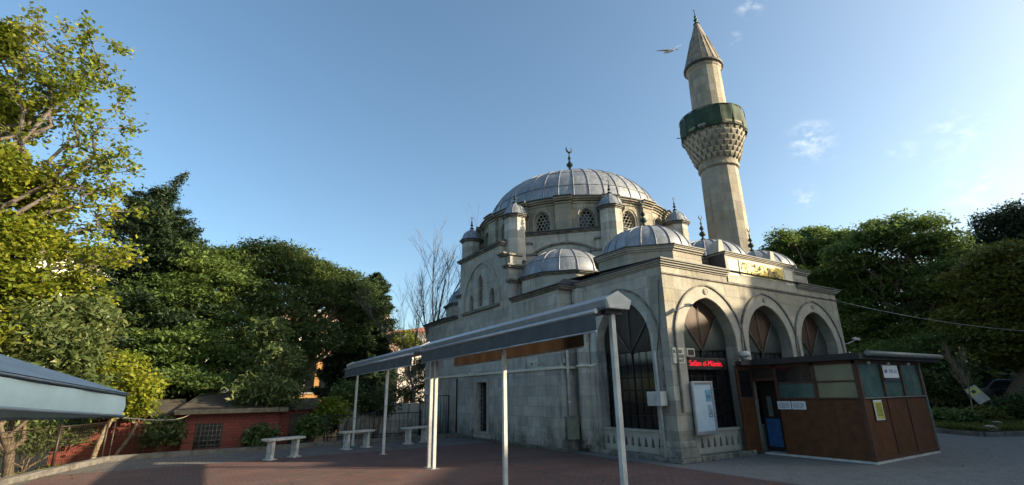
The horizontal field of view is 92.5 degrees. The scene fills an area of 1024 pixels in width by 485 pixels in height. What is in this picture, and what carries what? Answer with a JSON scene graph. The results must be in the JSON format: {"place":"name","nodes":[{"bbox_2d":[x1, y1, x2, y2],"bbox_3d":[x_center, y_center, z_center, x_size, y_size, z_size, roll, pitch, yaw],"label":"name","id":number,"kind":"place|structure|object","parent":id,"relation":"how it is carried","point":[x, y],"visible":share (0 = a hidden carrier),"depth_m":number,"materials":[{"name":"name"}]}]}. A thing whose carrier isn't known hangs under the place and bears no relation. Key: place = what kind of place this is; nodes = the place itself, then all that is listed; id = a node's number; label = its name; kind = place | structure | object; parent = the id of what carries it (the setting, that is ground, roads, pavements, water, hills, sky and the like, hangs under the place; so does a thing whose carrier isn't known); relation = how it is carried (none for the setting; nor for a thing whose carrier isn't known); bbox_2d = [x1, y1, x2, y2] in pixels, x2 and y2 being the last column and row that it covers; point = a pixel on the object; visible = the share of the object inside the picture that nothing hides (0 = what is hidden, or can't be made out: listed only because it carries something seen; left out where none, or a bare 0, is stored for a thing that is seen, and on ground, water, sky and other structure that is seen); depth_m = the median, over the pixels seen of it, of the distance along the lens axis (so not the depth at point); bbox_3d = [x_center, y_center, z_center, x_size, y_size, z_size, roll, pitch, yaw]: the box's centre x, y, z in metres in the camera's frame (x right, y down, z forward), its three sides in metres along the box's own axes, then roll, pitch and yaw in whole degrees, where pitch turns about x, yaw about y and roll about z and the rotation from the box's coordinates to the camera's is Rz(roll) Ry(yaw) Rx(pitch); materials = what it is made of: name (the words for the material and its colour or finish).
{"place":"outdoors","nodes":[
{"label":"outdoors","id":0,"kind":"place"},
{"bbox_2d":[0,432,432,476],"bbox_3d":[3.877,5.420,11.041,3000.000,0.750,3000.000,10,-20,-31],"label":"ground","id":1,"kind":"structure","parent":0,"point":[320,438],"depth_m":21.35,"materials":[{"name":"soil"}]},
{"bbox_2d":[0,461,78,477],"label":"grass","id":2,"kind":"structure","parent":1,"relation":"on","point":[40,468],"depth_m":13.74,"materials":[{"name":"green plant"}]},
{"bbox_2d":[0,418,102,473],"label":"shrub","id":3,"kind":"object","parent":1,"relation":"on","point":[54,423],"visible":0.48,"depth_m":13.79,"materials":[{"name":"green plant"}]},
{"bbox_2d":[0,290,130,477],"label":"loquat tree","id":4,"kind":"object","parent":1,"relation":"on","point":[78,333],"visible":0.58,"depth_m":11.36,"materials":[{"name":"green plant"}]},
{"bbox_2d":[0,16,132,347],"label":"deciduous tree","id":5,"kind":"object","parent":1,"relation":"on","point":[21,236],"visible":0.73,"depth_m":11.58,"materials":[{"name":"green plant"}]},
{"bbox_2d":[30,258,107,305],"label":"apartment building","id":6,"kind":"structure","parent":1,"relation":"on","point":[45,264],"depth_m":31.26,"materials":[{"name":"paint"}]},
{"bbox_2d":[0,0,153,280],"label":"deciduous tree","id":7,"kind":"object","parent":1,"relation":"on","point":[67,90],"visible":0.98,"depth_m":12.21,"materials":[{"name":"green plant"}]},
{"bbox_2d":[87,348,166,458],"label":"tree","id":8,"kind":"object","parent":1,"relation":"on","point":[132,384],"visible":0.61,"depth_m":14.62,"materials":[{"name":"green plant"}]},
{"bbox_2d":[38,183,233,423],"bbox_3d":[-15.855,3.196,21.535,8.392,11.809,7.653,2,-17,-10],"label":"cedar tree","id":9,"kind":"object","parent":1,"relation":"on","point":[158,233],"visible":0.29,"depth_m":20.90,"materials":[{"name":"green plant"}]},
{"bbox_2d":[114,367,172,454],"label":"tree","id":10,"kind":"object","parent":1,"relation":"on","point":[125,442],"visible":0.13,"depth_m":15.38,"materials":[{"name":"green plant"}]},
{"bbox_2d":[108,418,198,455],"bbox_3d":[-10.454,5.756,14.287,2.122,1.130,0.072,10,-20,-31],"label":"wire fence","id":11,"kind":"object","parent":1,"relation":"on","point":[114,427],"visible":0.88,"depth_m":14.25,"materials":[{"name":"grey metal"}]},
{"bbox_2d":[129,170,189,235],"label":"cedar tree","id":12,"kind":"object","parent":1,"relation":"on","point":[164,201],"visible":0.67,"depth_m":22.72,"materials":[{"name":"green plant"}]},
{"bbox_2d":[134,412,188,451],"bbox_3d":[-10.856,6.315,15.064,1.492,2.131,1.520,10,-20,-31],"label":"shrub","id":13,"kind":"object","parent":1,"relation":"on","point":[160,435],"visible":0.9,"depth_m":15.06,"materials":[{"name":"green plant"}]},
{"bbox_2d":[46,392,320,467],"bbox_3d":[-11.280,6.729,17.613,8.000,2.550,4.230,10,-20,-31],"label":"brick hut","id":14,"kind":"object","parent":1,"relation":"on","point":[221,424],"visible":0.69,"depth_m":16.44,"materials":[{"name":"red brick"}]},
{"bbox_2d":[192,423,222,449],"bbox_3d":[-10.106,6.457,16.291,0.940,0.855,0.150,10,-20,-31],"label":"window","id":15,"kind":"structure","parent":14,"relation":"in","point":[209,435],"depth_m":16.32,"materials":[{"name":"grey glass"}]},
{"bbox_2d":[287,413,310,443],"bbox_3d":[-7.808,7.101,17.916,0.700,1.600,0.028,10,-20,-31],"label":"door","id":16,"kind":"structure","parent":14,"relation":"in","point":[293,417],"depth_m":17.94,"materials":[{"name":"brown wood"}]},
{"bbox_2d":[101,236,288,402],"bbox_3d":[-13.141,4.216,20.745,7.874,9.854,6.844,-11,-20,29],"label":"broad tree","id":17,"kind":"object","parent":1,"relation":"on","point":[186,369],"visible":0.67,"depth_m":20.16,"materials":[{"name":"green plant"}]},
{"bbox_2d":[236,421,282,446],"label":"shrub","id":18,"kind":"object","parent":1,"relation":"on","point":[253,435],"visible":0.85,"depth_m":15.69,"materials":[{"name":"green plant"}]},
{"bbox_2d":[218,316,309,411],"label":"loquat tree","id":19,"kind":"object","parent":1,"relation":"on","point":[280,357],"visible":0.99,"depth_m":17.96,"materials":[{"name":"green plant"}]},
{"bbox_2d":[205,233,398,389],"bbox_3d":[-10.677,4.680,23.739,10.814,10.642,5.515,10,-20,-31],"label":"broad tree","id":20,"kind":"object","parent":1,"relation":"on","point":[310,281],"visible":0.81,"depth_m":24.36,"materials":[{"name":"green plant"}]},
{"bbox_2d":[291,413,332,442],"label":"shrub","id":21,"kind":"object","parent":1,"relation":"on","point":[311,427],"visible":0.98,"depth_m":16.94,"materials":[{"name":"green plant"}]},
{"bbox_2d":[294,355,337,432],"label":"apartment building","id":22,"kind":"structure","parent":1,"relation":"on","point":[315,382],"depth_m":34.00,"materials":[{"name":"orange paint"}]},
{"bbox_2d":[301,374,314,393],"bbox_3d":[-14.345,9.711,33.827,1.400,1.380,0.076,5,-18,-19],"label":"window","id":23,"kind":"structure","parent":22,"relation":"in","point":[312,383],"depth_m":33.88,"materials":[{"name":"white glass"}]},
{"bbox_2d":[307,394,352,440],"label":"shrub","id":24,"kind":"object","parent":1,"relation":"on","point":[330,406],"visible":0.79,"depth_m":18.14,"materials":[{"name":"green plant"}]},
{"bbox_2d":[326,376,367,430],"bbox_3d":[-6.643,7.108,19.861,1.952,3.289,1.864,10,-20,-31],"label":"shrub","id":25,"kind":"object","parent":1,"relation":"on","point":[346,388],"visible":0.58,"depth_m":19.78,"materials":[{"name":"green plant"}]},
{"bbox_2d":[309,301,384,430],"bbox_3d":[-9.243,6.774,27.852,3.738,8.415,3.793,-7,-18,18],"label":"cypress tree","id":26,"kind":"object","parent":1,"relation":"on","point":[331,371],"visible":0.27,"depth_m":26.83,"materials":[{"name":"green plant"}]},
{"bbox_2d":[323,410,421,441],"bbox_3d":[-4.983,6.738,17.831,3.543,1.150,0.067,10,-20,-31],"label":"wire fence","id":27,"kind":"object","parent":1,"relation":"on","point":[373,434],"visible":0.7,"depth_m":17.80,"materials":[{"name":"black metal"}]},
{"bbox_2d":[356,383,402,437],"bbox_3d":[-5.512,7.318,20.183,2.058,3.041,1.860,2,-17,-10],"label":"shrub","id":28,"kind":"object","parent":1,"relation":"on","point":[373,403],"visible":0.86,"depth_m":19.99,"materials":[{"name":"green plant"}]},
{"bbox_2d":[361,272,398,395],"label":"cypress tree","id":29,"kind":"object","parent":1,"relation":"on","point":[381,346],"visible":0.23,"depth_m":29.31,"materials":[{"name":"green plant"}]},
{"bbox_2d":[337,403,427,440],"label":"garden wall","id":30,"kind":"structure","parent":1,"relation":"on","point":[393,425],"depth_m":20.61,"materials":[{"name":"stone"}]},
{"bbox_2d":[389,330,399,402],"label":"apartment building","id":31,"kind":"structure","parent":1,"relation":"on","point":[397,368],"depth_m":71.51,"materials":[{"name":"ceramic"}]},
{"bbox_2d":[348,260,453,402],"bbox_3d":[-5.420,4.958,24.623,5.290,9.579,3.704,15,-23,-41],"label":"bare tree","id":32,"kind":"object","parent":1,"relation":"on","point":[414,345],"visible":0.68,"depth_m":24.63,"materials":[{"name":"brown plant"}]},
{"bbox_2d":[381,365,424,403],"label":"shrub","id":33,"kind":"object","parent":1,"relation":"on","point":[401,391],"visible":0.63,"depth_m":24.11,"materials":[{"name":"green plant"}]},
{"bbox_2d":[388,327,424,402],"bbox_3d":[-6.162,8.072,28.196,2.043,6.323,1.959,10,-20,-31],"label":"shrub","id":34,"kind":"object","parent":1,"relation":"on","point":[408,339],"visible":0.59,"depth_m":28.56,"materials":[{"name":"green plant"}]},
{"bbox_2d":[396,327,425,402],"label":"apartment building","id":35,"kind":"structure","parent":1,"relation":"on","point":[399,372],"depth_m":58.94,"materials":[{"name":"ceramic"}]},
{"bbox_2d":[410,356,425,393],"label":"shrub","id":36,"kind":"object","parent":1,"relation":"on","point":[418,364],"visible":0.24,"depth_m":26.40,"materials":[{"name":"green plant"}]},
{"bbox_2d":[403,210,485,367],"bbox_3d":[-3.059,3.739,24.260,4.684,11.600,4.184,10,-20,-31],"label":"bare tree","id":37,"kind":"object","parent":1,"relation":"on","point":[432,299],"visible":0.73,"depth_m":24.71,"materials":[{"name":"grey plant"}]},
{"bbox_2d":[9,437,798,484],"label":"plaza","id":38,"kind":"structure","parent":0,"point":[192,460],"depth_m":13.93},
{"bbox_2d":[0,433,457,484],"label":"kerb","id":39,"kind":"structure","parent":38,"relation":"on","point":[17,478],"depth_m":14.12,"materials":[{"name":"stone"}]},
{"bbox_2d":[0,420,109,475],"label":"wire fence","id":40,"kind":"object","parent":39,"relation":"on","point":[55,452],"visible":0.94,"depth_m":11.71,"materials":[{"name":"grey metal"}]},
{"bbox_2d":[339,429,374,449],"bbox_3d":[-4.948,6.280,15.643,0.340,0.539,1.130,-14,-21,37],"label":"stone bench","id":41,"kind":"object","parent":38,"relation":"on","point":[366,440],"visible":1,"depth_m":15.58,"materials":[{"name":"stone"}]},
{"bbox_2d":[401,425,427,444],"bbox_3d":[-3.321,6.678,17.030,0.340,0.539,1.121,-14,-21,36],"label":"stone bench","id":42,"kind":"object","parent":38,"relation":"on","point":[408,431],"visible":0.88,"depth_m":16.83,"materials":[{"name":"stone"}]},
{"bbox_2d":[432,432,560,450],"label":"weeds","id":43,"kind":"object","parent":38,"relation":"on","point":[508,443],"visible":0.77,"depth_m":15.83,"materials":[{"name":"green plant"}]},
{"bbox_2d":[19,437,1008,484],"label":"fallen leaves","id":44,"kind":"object","parent":38,"relation":"on","point":[382,457],"visible":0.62,"depth_m":12.44,"materials":[{"name":"brown plant"}]},
{"bbox_2d":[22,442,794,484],"bbox_3d":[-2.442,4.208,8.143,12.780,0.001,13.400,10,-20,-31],"label":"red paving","id":45,"kind":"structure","parent":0,"point":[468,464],"depth_m":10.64,"materials":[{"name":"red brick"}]},
{"bbox_2d":[0,354,128,420],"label":"canopy stall","id":46,"kind":"object","parent":45,"relation":"on","point":[29,391],"visible":1,"depth_m":2.77,"materials":[{"name":"grey paint"}]},
{"bbox_2d":[122,414,189,420],"bbox_3d":[-6.466,3.337,9.475,0.011,0.371,14.723,9,-20,-29],"label":"overhead cable","id":47,"kind":"object","parent":46,"relation":"attached to","point":[148,419],"visible":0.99,"depth_m":4.78,"materials":[{"name":"rubber"}]},
{"bbox_2d":[261,436,305,460],"bbox_3d":[-6.257,5.617,13.410,0.340,0.539,1.134,-11,-20,30],"label":"stone bench","id":48,"kind":"object","parent":45,"relation":"on","point":[270,450],"visible":0.98,"depth_m":13.24,"materials":[{"name":"stone"}]},
{"bbox_2d":[344,345,433,467],"bbox_3d":[-3.891,4.695,14.471,0.643,2.849,7.310,10,-20,-31],"label":"double awning","id":49,"kind":"object","parent":45,"relation":"on","point":[395,360],"visible":0.84,"depth_m":13.88,"materials":[{"name":"metal"}]},
{"bbox_2d":[334,375,428,419],"bbox_3d":[-4.264,4.825,14.877,0.013,1.263,7.940,11,-21,-33],"label":"overhead cable","id":50,"kind":"object","parent":49,"relation":"attached to","point":[390,403],"visible":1,"depth_m":13.53,"materials":[{"name":"black rubber"}]},
{"bbox_2d":[419,291,630,484],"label":"double awning","id":51,"kind":"object","parent":45,"relation":"on","point":[565,328],"visible":1,"depth_m":8.46,"materials":[{"name":"metal"}]},
{"bbox_2d":[0,0,1023,329],"label":"sky","id":52,"kind":"structure","parent":0,"point":[342,129],"materials":[{"name":"blue"}]},
{"bbox_2d":[657,46,677,53],"bbox_3d":[5.641,-6.974,17.688,0.930,0.370,0.314,-6,-18,15],"label":"seagull","id":53,"kind":"object","parent":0,"point":[669,50],"visible":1,"depth_m":17.66,"materials":[{"name":"white"}]},
{"bbox_2d":[571,433,1023,484],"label":"asphalt road","id":54,"kind":"structure","parent":0,"point":[1003,465],"depth_m":10.23,"materials":[{"name":"grey asphalt"}]},
{"bbox_2d":[422,147,846,463],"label":"mosque","id":55,"kind":"structure","parent":54,"relation":"on","point":[545,242],"depth_m":14.81,"materials":[{"name":"stone"}]},
{"bbox_2d":[418,395,448,435],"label":"iron gate","id":56,"kind":"structure","parent":55,"relation":"attached to","point":[437,409],"depth_m":19.76,"materials":[{"name":"black metal"}]},
{"bbox_2d":[473,378,489,438],"bbox_3d":[-1.066,6.066,17.907,0.135,2.110,1.210,10,-20,-31],"label":"window frame","id":57,"kind":"structure","parent":55,"relation":"in","point":[477,433],"depth_m":17.75,"materials":[{"name":"stone"}]},
{"bbox_2d":[484,383,484,429],"bbox_3d":[-0.820,6.031,18.081,0.050,1.730,0.790,10,-20,-31],"label":"hall window","id":58,"kind":"structure","parent":55,"relation":"in","point":[484,383],"depth_m":18.35,"materials":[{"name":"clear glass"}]},
{"bbox_2d":[536,213,549,230],"bbox_3d":[1.215,-0.765,19.181,0.768,0.958,0.060,-8,-19,23],"label":"drum window","id":59,"kind":"structure","parent":55,"relation":"in","point":[539,215],"depth_m":19.20,"materials":[{"name":"paint"}]},
{"bbox_2d":[566,415,579,451],"bbox_3d":[1.733,5.348,13.735,0.360,0.940,0.210,10,-20,-31],"label":"meter box","id":60,"kind":"object","parent":55,"relation":"attached to","point":[573,431],"visible":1,"depth_m":13.71,"materials":[{"name":"grey paint"}]},
{"bbox_2d":[567,419,570,437],"bbox_3d":[1.593,5.196,13.710,0.004,0.500,0.140,10,-20,-31],"label":"cabinet door","id":61,"kind":"structure","parent":60,"relation":"in","point":[568,420],"depth_m":13.71,"materials":[{"name":"green paint"}]},
{"bbox_2d":[579,209,594,226],"bbox_3d":[2.873,-0.897,18.845,0.768,0.958,0.060,-1,-17,0],"label":"drum window","id":62,"kind":"structure","parent":55,"relation":"in","point":[584,209],"depth_m":18.85,"materials":[{"name":"paint"}]},
{"bbox_2d":[623,211,633,227],"bbox_3d":[4.533,-0.822,19.183,0.768,0.958,0.060,6,-19,-23],"label":"drum window","id":63,"kind":"structure","parent":55,"relation":"in","point":[625,211],"depth_m":19.20,"materials":[{"name":"paint"}]},
{"bbox_2d":[647,391,667,405],"bbox_3d":[3.481,3.752,11.789,0.231,0.330,0.430,10,-20,-31],"label":"meter box","id":64,"kind":"object","parent":55,"relation":"attached to","point":[656,398],"visible":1,"depth_m":11.66,"materials":[{"name":"white paint"}]},
{"bbox_2d":[647,393,659,404],"bbox_3d":[3.385,3.736,11.731,0.005,0.270,0.370,10,-20,-31],"label":"cabinet door","id":65,"kind":"structure","parent":64,"relation":"in","point":[653,398],"depth_m":11.73,"materials":[{"name":"white paint"}]},
{"bbox_2d":[671,347,684,363],"bbox_3d":[4.066,2.762,11.985,0.410,0.380,0.039,10,-20,-31],"label":"name plaque","id":66,"kind":"object","parent":55,"relation":"attached to","point":[681,355],"visible":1,"depth_m":11.97,"materials":[{"name":"beige stone"}]},
{"bbox_2d":[671,303,692,312],"bbox_3d":[4.265,1.641,12.276,0.536,0.232,0.256,-11,-19,28],"label":"security camera","id":67,"kind":"object","parent":55,"relation":"attached to","point":[688,305],"visible":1,"depth_m":12.20,"materials":[{"name":"white paint"}]},
{"bbox_2d":[685,348,694,356],"bbox_3d":[4.443,2.771,12.345,0.300,0.200,0.156,10,-20,-31],"label":"speaker","id":68,"kind":"object","parent":55,"relation":"attached to","point":[690,352],"visible":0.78,"depth_m":12.27},
{"bbox_2d":[690,381,718,434],"bbox_3d":[4.658,3.996,11.883,0.780,1.220,0.060,10,-20,-31],"label":"poster board","id":69,"kind":"object","parent":55,"relation":"attached to","point":[704,408],"visible":1,"depth_m":11.87,"materials":[{"name":"paper"}]},
{"bbox_2d":[686,357,726,369],"bbox_3d":[5.004,3.160,12.755,1.700,0.300,0.108,10,-20,-31],"label":"led sign","id":70,"kind":"object","parent":55,"relation":"attached to","point":[706,364],"visible":0.99,"depth_m":12.72,"materials":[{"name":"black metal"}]},
{"bbox_2d":[677,10,750,251],"bbox_3d":[9.315,-2.220,21.748,2.834,19.899,2.842,-14,-22,37],"label":"minaret","id":71,"kind":"object","parent":55,"relation":"attached to","point":[713,129],"visible":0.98,"depth_m":21.49,"materials":[{"name":"stone"}]},
{"bbox_2d":[737,351,749,361],"bbox_3d":[6.144,3.030,13.011,0.337,0.300,0.300,-7,-18,19],"label":"wall lamp","id":72,"kind":"object","parent":55,"relation":"attached to","point":[744,355],"visible":0.96,"depth_m":12.92,"materials":[{"name":"white paint"}]},
{"bbox_2d":[838,301,1020,330],"bbox_3d":[15.439,2.572,16.821,8.484,1.260,0.022,0,-17,-2],"label":"overhead cable","id":73,"kind":"object","parent":55,"relation":"attached to","point":[929,319],"visible":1,"depth_m":16.76,"materials":[{"name":"black rubber"}]},
{"bbox_2d":[733,350,942,464],"bbox_3d":[8.675,4.181,12.723,4.840,2.387,3.010,10,-20,-31],"label":"entrance booth","id":74,"kind":"object","parent":54,"relation":"on","point":[837,420],"visible":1,"depth_m":11.76,"materials":[{"name":"brown paint"}]},
{"bbox_2d":[738,370,752,396],"bbox_3d":[6.149,3.725,12.958,0.526,0.676,0.015,10,-20,-31],"label":"window pane","id":75,"kind":"structure","parent":74,"relation":"in","point":[744,376],"depth_m":12.96,"materials":[{"name":"black glass"}]},
{"bbox_2d":[758,381,786,450],"bbox_3d":[6.856,4.547,12.916,0.036,1.700,0.540,7,-19,-23],"label":"door leaf","id":76,"kind":"structure","parent":74,"relation":"in","point":[771,413],"depth_m":12.90,"materials":[{"name":"blue metal"}]},
{"bbox_2d":[777,401,791,408],"bbox_3d":[6.846,4.092,12.336,0.008,0.190,0.340,10,-20,-31],"label":"paper notice","id":77,"kind":"object","parent":74,"relation":"attached to","point":[784,404],"visible":1,"depth_m":12.34,"materials":[{"name":"paper"}]},
{"bbox_2d":[776,366,811,381],"bbox_3d":[7.051,3.293,12.273,0.015,0.361,0.880,10,-20,-31],"label":"window pane","id":78,"kind":"structure","parent":74,"relation":"in","point":[797,373],"depth_m":12.26,"materials":[{"name":"grey glass"}]},
{"bbox_2d":[778,383,814,397],"bbox_3d":[7.057,3.665,12.159,0.015,0.341,0.880,10,-20,-31],"label":"window pane","id":79,"kind":"structure","parent":74,"relation":"in","point":[787,390],"depth_m":12.15,"materials":[{"name":"teal glass"}]},
{"bbox_2d":[791,401,806,409],"bbox_3d":[7.039,3.998,12.041,0.008,0.190,0.340,10,-20,-31],"label":"paper notice","id":80,"kind":"object","parent":74,"relation":"attached to","point":[799,405],"visible":1,"depth_m":12.04,"materials":[{"name":"paper"}]},
{"bbox_2d":[813,364,853,380],"bbox_3d":[7.549,3.051,11.514,0.015,0.361,0.860,10,-20,-31],"label":"window pane","id":81,"kind":"structure","parent":74,"relation":"in","point":[835,371],"depth_m":11.51,"materials":[{"name":"beige glass"}]},
{"bbox_2d":[817,382,857,397],"bbox_3d":[7.556,3.423,11.400,0.015,0.341,0.860,10,-20,-31],"label":"window pane","id":82,"kind":"structure","parent":74,"relation":"in","point":[825,389],"depth_m":11.40,"materials":[{"name":"beige glass"}]},
{"bbox_2d":[858,363,884,396],"bbox_3d":[8.295,3.185,11.351,1.056,0.738,0.015,10,-20,-31],"label":"window pane","id":83,"kind":"structure","parent":74,"relation":"in","point":[869,373],"depth_m":11.35,"materials":[{"name":"teal glass"}]},
{"bbox_2d":[873,400,885,419],"bbox_3d":[8.326,3.797,11.119,0.400,0.430,0.012,10,-20,-31],"label":"yellow notice","id":84,"kind":"object","parent":74,"relation":"attached to","point":[879,410],"visible":1,"depth_m":11.11,"materials":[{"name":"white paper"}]},
{"bbox_2d":[882,365,899,380],"bbox_3d":[9.153,3.153,11.845,0.780,0.360,0.016,10,-20,-31],"label":"banner notice","id":85,"kind":"object","parent":74,"relation":"attached to","point":[890,372],"visible":1,"depth_m":11.83,"materials":[{"name":"white paper"}]},
{"bbox_2d":[881,364,903,395],"bbox_3d":[9.210,3.339,11.903,0.956,0.738,0.015,10,-20,-31],"label":"window pane","id":86,"kind":"structure","parent":74,"relation":"in","point":[894,388],"depth_m":11.87,"materials":[{"name":"teal glass"}]},
{"bbox_2d":[900,365,922,395],"bbox_3d":[10.113,3.490,12.448,1.026,0.738,0.015,10,-20,-31],"label":"window pane","id":87,"kind":"structure","parent":74,"relation":"in","point":[909,373],"depth_m":12.46,"materials":[{"name":"teal glass"}]},
{"bbox_2d":[936,428,1023,436],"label":"kerb","id":88,"kind":"structure","parent":54,"relation":"on","point":[983,434],"depth_m":15.89,"materials":[{"name":"concrete"}]},
{"bbox_2d":[931,407,1023,431],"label":"planted ground","id":89,"kind":"structure","parent":0,"point":[960,408],"depth_m":16.72,"materials":[{"name":"green plant"}]},
{"bbox_2d":[758,224,889,352],"bbox_3d":[19.297,4.410,30.537,6.685,12.052,7.020,10,-20,-31],"label":"broad tree","id":90,"kind":"object","parent":89,"relation":"on","point":[798,249],"visible":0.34,"depth_m":30.86,"materials":[{"name":"green plant"}]},
{"bbox_2d":[848,338,894,352],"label":"shrub","id":91,"kind":"object","parent":89,"relation":"on","point":[862,349],"visible":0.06,"depth_m":25.32,"materials":[{"name":"green plant"}]},
{"bbox_2d":[866,337,935,372],"bbox_3d":[18.238,6.433,23.004,2.697,3.997,2.708,3,-17,-11],"label":"shrub","id":92,"kind":"object","parent":89,"relation":"on","point":[891,347],"visible":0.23,"depth_m":23.17,"materials":[{"name":"green plant"}]},
{"bbox_2d":[814,207,997,373],"bbox_3d":[21.962,3.701,27.074,7.559,11.286,8.379,10,-20,-31],"label":"broad tree","id":93,"kind":"object","parent":89,"relation":"on","point":[914,297],"visible":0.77,"depth_m":27.40,"materials":[{"name":"green plant"}]},
{"bbox_2d":[901,326,971,407],"bbox_3d":[19.884,6.191,23.103,2.555,4.463,2.930,10,-20,-31],"label":"shrub","id":94,"kind":"object","parent":89,"relation":"on","point":[937,340],"visible":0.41,"depth_m":22.86,"materials":[{"name":"green plant"}]},
{"bbox_2d":[931,406,958,421],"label":"shrub","id":95,"kind":"object","parent":89,"relation":"on","point":[936,411],"visible":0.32,"depth_m":19.46,"materials":[{"name":"green plant"}]},
{"bbox_2d":[919,356,979,407],"bbox_3d":[19.087,6.622,22.064,2.776,3.057,2.981,10,-20,-31],"label":"shrub","id":96,"kind":"object","parent":89,"relation":"on","point":[936,386],"visible":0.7,"depth_m":21.77,"materials":[{"name":"green plant"}]},
{"bbox_2d":[941,341,973,410],"bbox_3d":[17.791,5.432,19.444,1.043,3.240,1.017,-7,-18,19],"label":"bare shrub","id":97,"kind":"object","parent":89,"relation":"on","point":[964,377],"visible":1,"depth_m":19.45,"materials":[{"name":"brown plant"}]},
{"bbox_2d":[938,407,988,423],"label":"shrub","id":98,"kind":"object","parent":89,"relation":"on","point":[965,414],"visible":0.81,"depth_m":18.42,"materials":[{"name":"green plant"}]},
{"bbox_2d":[919,235,1023,397],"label":"broad tree","id":99,"kind":"object","parent":89,"relation":"on","point":[993,277],"visible":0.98,"depth_m":21.56,"materials":[{"name":"green plant"}]},
{"bbox_2d":[964,385,1001,412],"bbox_3d":[18.965,6.380,19.712,0.241,1.291,0.992,10,-20,-31],"label":"garden sign","id":100,"kind":"object","parent":89,"relation":"on","point":[978,396],"visible":0.91,"depth_m":19.87,"materials":[{"name":"metal"}]},
{"bbox_2d":[957,379,1013,404],"bbox_3d":[26.541,7.976,26.003,4.292,1.453,1.830,-10,-19,26],"label":"parked car","id":101,"kind":"object","parent":89,"relation":"on","point":[992,387],"visible":0.24,"depth_m":25.78,"materials":[{"name":"paint"}]},
{"bbox_2d":[966,404,1010,420],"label":"shrub","id":102,"kind":"object","parent":89,"relation":"on","point":[991,413],"visible":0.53,"depth_m":19.20,"materials":[{"name":"green plant"}]},
{"bbox_2d":[957,193,1023,248],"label":"pine tree","id":103,"kind":"object","parent":89,"relation":"on","point":[1007,222],"visible":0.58,"depth_m":32.79,"materials":[{"name":"green plant"}]},
{"bbox_2d":[976,392,1020,418],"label":"shrub","id":104,"kind":"object","parent":89,"relation":"on","point":[987,403],"visible":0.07,"depth_m":20.27,"materials":[{"name":"green plant"}]},
{"bbox_2d":[989,388,1023,419],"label":"shrub","id":105,"kind":"object","parent":89,"relation":"on","point":[1015,405],"visible":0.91,"depth_m":19.48,"materials":[{"name":"green plant"}]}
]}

